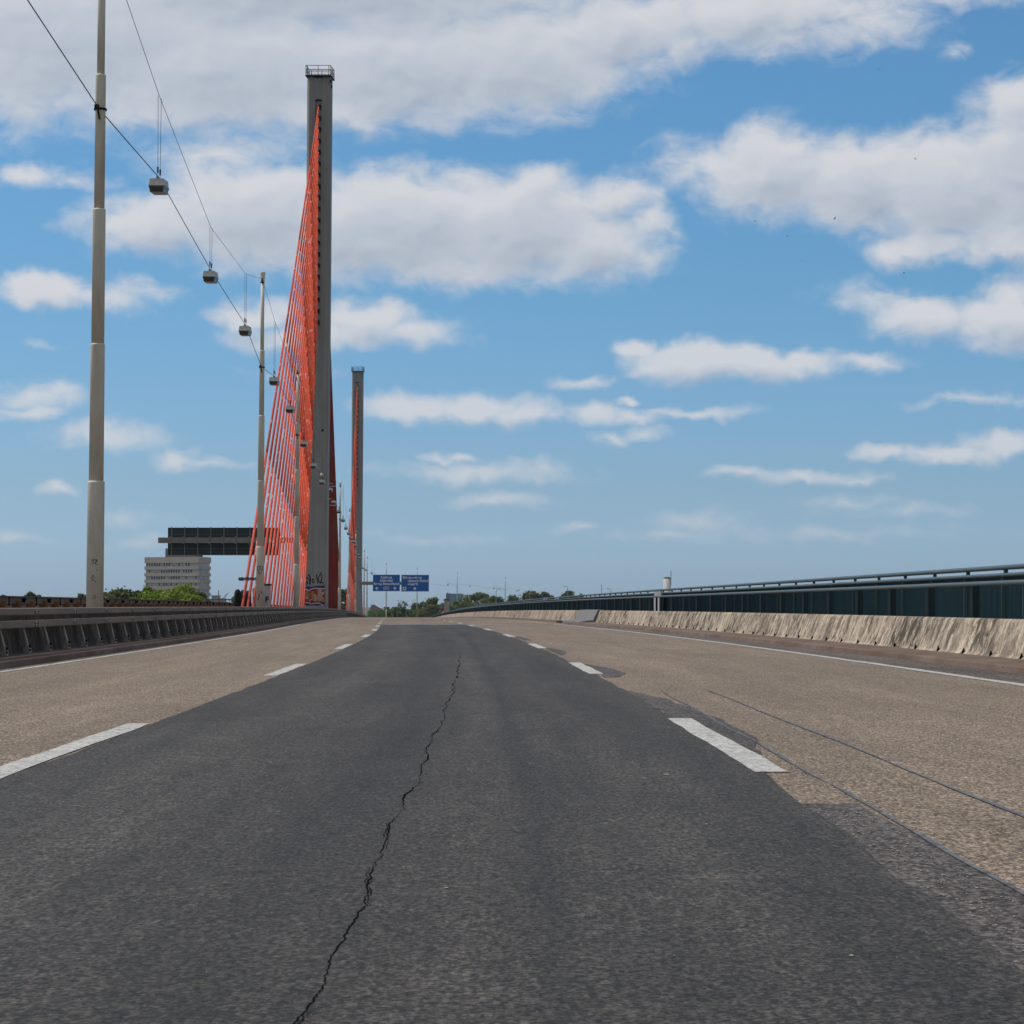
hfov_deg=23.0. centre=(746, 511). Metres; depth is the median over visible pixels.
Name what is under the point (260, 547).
lamp pole
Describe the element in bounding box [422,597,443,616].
tree
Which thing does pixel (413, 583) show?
sign gantry
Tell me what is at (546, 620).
kerb
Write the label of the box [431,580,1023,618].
handrail fence
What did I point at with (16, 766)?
lane marking
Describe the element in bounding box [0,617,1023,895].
road surface
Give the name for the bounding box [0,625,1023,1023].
dark lane
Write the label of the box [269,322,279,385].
hanging lamp
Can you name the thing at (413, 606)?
tree
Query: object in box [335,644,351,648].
lane marking
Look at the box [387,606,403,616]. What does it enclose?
tree
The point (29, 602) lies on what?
opposite guardrail
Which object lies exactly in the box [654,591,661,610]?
joint cover
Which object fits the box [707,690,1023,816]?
tar seam
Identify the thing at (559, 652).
asphalt patch
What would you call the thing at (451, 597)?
glass tower
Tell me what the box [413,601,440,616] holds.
tree
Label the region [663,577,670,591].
water tower
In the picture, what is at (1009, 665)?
kerb
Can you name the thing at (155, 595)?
tree
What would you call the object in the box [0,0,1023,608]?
sky
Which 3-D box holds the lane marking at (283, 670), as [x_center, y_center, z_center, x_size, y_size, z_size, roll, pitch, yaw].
[-6.090,2.082,33.040,0.181,0.041,6.059,0,-3,-7]
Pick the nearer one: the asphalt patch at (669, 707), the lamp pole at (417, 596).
the asphalt patch at (669, 707)
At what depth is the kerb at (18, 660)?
45.12 m
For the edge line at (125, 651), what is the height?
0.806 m
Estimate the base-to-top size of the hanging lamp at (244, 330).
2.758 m
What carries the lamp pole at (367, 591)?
on the median strip
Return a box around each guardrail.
[0,596,292,607]
[0,607,367,655]
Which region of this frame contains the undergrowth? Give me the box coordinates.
[368,609,407,616]
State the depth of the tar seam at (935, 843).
9.73 m
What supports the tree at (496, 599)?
on the ground
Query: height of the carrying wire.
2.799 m
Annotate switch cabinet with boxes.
[264,584,271,606]
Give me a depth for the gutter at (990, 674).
39.21 m
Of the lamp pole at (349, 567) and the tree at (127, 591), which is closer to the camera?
the tree at (127, 591)
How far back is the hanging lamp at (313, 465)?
208.24 m
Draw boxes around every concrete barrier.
[439,610,578,619]
[596,610,1023,659]
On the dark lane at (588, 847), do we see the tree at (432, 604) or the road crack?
the road crack
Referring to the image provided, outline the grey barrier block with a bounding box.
[562,610,600,622]
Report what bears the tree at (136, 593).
on the ground
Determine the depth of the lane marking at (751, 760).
15.01 m
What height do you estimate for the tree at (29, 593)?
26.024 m
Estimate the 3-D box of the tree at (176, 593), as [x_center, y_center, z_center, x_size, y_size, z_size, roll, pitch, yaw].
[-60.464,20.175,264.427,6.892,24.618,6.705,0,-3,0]
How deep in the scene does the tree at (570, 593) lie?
898.22 m
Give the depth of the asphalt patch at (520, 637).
63.30 m
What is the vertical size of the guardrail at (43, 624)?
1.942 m
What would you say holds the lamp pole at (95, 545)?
on the median strip
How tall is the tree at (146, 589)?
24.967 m
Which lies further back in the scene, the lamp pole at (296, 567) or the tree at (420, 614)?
the tree at (420, 614)
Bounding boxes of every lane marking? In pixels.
[0,723,148,777]
[263,664,304,675]
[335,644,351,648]
[529,644,544,647]
[568,662,602,673]
[668,718,788,771]
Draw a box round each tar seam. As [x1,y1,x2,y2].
[661,690,1023,894]
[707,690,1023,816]
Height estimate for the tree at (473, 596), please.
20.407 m
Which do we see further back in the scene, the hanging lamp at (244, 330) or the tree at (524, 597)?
the tree at (524, 597)
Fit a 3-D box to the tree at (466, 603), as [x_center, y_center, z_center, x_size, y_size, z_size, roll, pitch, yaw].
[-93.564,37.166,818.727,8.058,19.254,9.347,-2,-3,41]
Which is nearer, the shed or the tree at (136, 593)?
the tree at (136, 593)
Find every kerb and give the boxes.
[0,623,289,668]
[281,616,348,624]
[474,617,563,622]
[570,622,1023,673]
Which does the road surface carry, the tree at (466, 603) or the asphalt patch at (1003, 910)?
the asphalt patch at (1003, 910)
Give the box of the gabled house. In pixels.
[369,605,381,616]
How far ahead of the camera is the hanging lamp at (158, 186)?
74.10 m
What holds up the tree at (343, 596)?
on the ground
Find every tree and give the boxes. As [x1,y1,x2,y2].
[24,591,41,596]
[77,593,85,597]
[104,587,136,598]
[115,586,133,598]
[130,585,158,598]
[133,590,140,597]
[139,585,188,599]
[158,586,196,600]
[180,581,203,600]
[194,590,216,601]
[341,589,346,609]
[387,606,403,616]
[389,600,415,616]
[406,601,422,616]
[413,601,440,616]
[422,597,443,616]
[438,604,460,613]
[451,596,475,607]
[459,593,490,605]
[474,591,495,605]
[484,595,505,605]
[506,590,521,602]
[521,591,531,599]
[525,590,541,600]
[541,591,555,599]
[559,590,576,598]
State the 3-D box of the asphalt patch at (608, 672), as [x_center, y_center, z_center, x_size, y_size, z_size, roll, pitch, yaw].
[-1.881,2.071,32.701,0.365,0.044,6.556,0,-3,-7]
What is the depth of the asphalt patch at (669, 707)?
18.98 m
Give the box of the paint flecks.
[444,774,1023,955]
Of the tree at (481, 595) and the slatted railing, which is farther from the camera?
the tree at (481, 595)
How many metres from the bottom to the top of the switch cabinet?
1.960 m
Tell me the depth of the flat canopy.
419.76 m
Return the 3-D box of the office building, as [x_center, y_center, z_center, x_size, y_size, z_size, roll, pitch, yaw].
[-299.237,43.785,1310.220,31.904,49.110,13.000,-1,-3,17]
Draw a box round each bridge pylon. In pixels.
[234,65,338,608]
[346,366,363,614]
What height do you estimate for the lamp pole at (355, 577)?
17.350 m
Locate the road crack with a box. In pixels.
[292,654,460,1023]
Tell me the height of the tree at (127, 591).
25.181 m
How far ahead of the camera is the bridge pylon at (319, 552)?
226.66 m
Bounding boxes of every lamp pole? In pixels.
[86,0,106,606]
[256,272,265,606]
[293,366,299,606]
[338,483,340,610]
[348,508,350,610]
[354,531,356,611]
[363,550,364,614]
[366,556,367,615]
[385,563,386,616]
[416,568,417,615]
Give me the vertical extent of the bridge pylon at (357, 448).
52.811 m
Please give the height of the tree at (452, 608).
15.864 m
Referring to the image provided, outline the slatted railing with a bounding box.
[448,564,1023,618]
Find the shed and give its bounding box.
[211,595,219,601]
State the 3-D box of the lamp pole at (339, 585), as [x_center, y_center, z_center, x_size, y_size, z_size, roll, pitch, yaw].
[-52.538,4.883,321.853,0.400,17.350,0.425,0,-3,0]
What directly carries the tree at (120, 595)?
on the ground
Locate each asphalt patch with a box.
[515,636,529,639]
[545,648,565,654]
[584,664,625,676]
[623,690,761,755]
[801,803,1023,971]
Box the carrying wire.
[126,0,362,551]
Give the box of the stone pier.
[443,599,449,611]
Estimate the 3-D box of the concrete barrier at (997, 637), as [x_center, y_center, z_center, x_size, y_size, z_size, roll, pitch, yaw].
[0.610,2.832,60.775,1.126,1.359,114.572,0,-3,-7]
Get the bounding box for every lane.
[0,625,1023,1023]
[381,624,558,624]
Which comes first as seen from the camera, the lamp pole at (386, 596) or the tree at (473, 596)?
the lamp pole at (386, 596)
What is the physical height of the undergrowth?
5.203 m
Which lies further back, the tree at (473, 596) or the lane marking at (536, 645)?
the tree at (473, 596)
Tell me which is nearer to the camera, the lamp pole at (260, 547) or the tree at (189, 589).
the lamp pole at (260, 547)
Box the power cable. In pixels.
[27,0,366,571]
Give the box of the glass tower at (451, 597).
[446,592,463,604]
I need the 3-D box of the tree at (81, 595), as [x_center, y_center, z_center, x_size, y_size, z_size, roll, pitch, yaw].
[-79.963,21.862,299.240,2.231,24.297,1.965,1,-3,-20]
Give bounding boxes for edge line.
[559,624,1023,685]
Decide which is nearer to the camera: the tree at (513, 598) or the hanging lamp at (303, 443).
the hanging lamp at (303, 443)
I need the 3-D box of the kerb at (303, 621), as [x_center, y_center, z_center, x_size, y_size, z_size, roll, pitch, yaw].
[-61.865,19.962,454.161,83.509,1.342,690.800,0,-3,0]
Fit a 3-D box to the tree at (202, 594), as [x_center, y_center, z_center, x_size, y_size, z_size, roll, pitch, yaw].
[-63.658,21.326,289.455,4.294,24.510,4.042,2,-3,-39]
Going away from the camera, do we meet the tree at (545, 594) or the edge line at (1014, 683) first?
the edge line at (1014, 683)
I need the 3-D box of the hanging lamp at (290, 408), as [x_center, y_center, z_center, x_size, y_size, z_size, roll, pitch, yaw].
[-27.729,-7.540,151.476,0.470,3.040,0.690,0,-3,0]
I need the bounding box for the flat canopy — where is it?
[205,599,233,602]
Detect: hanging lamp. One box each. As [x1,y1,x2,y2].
[148,98,168,194]
[203,260,218,283]
[238,278,251,335]
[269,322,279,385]
[286,400,294,412]
[300,418,307,446]
[310,434,316,468]
[319,465,324,484]
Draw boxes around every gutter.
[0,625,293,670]
[562,624,1023,683]
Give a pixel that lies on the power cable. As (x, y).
(158, 177)
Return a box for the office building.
[144,548,210,600]
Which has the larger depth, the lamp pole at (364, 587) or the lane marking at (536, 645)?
the lamp pole at (364, 587)
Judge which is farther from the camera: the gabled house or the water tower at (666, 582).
the water tower at (666, 582)
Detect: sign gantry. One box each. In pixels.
[158,527,299,554]
[360,575,428,591]
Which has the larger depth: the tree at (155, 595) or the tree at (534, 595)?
the tree at (534, 595)
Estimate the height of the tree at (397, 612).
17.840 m
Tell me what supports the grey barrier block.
on the walkway
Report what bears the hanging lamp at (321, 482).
hanging from the carrying wire
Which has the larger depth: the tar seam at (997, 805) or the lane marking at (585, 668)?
the lane marking at (585, 668)
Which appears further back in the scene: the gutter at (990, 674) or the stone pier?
the stone pier
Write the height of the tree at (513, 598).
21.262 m
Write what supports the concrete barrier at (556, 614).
on the walkway
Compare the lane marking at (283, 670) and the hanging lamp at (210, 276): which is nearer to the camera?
the lane marking at (283, 670)
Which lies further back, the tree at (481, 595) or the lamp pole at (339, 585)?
the tree at (481, 595)

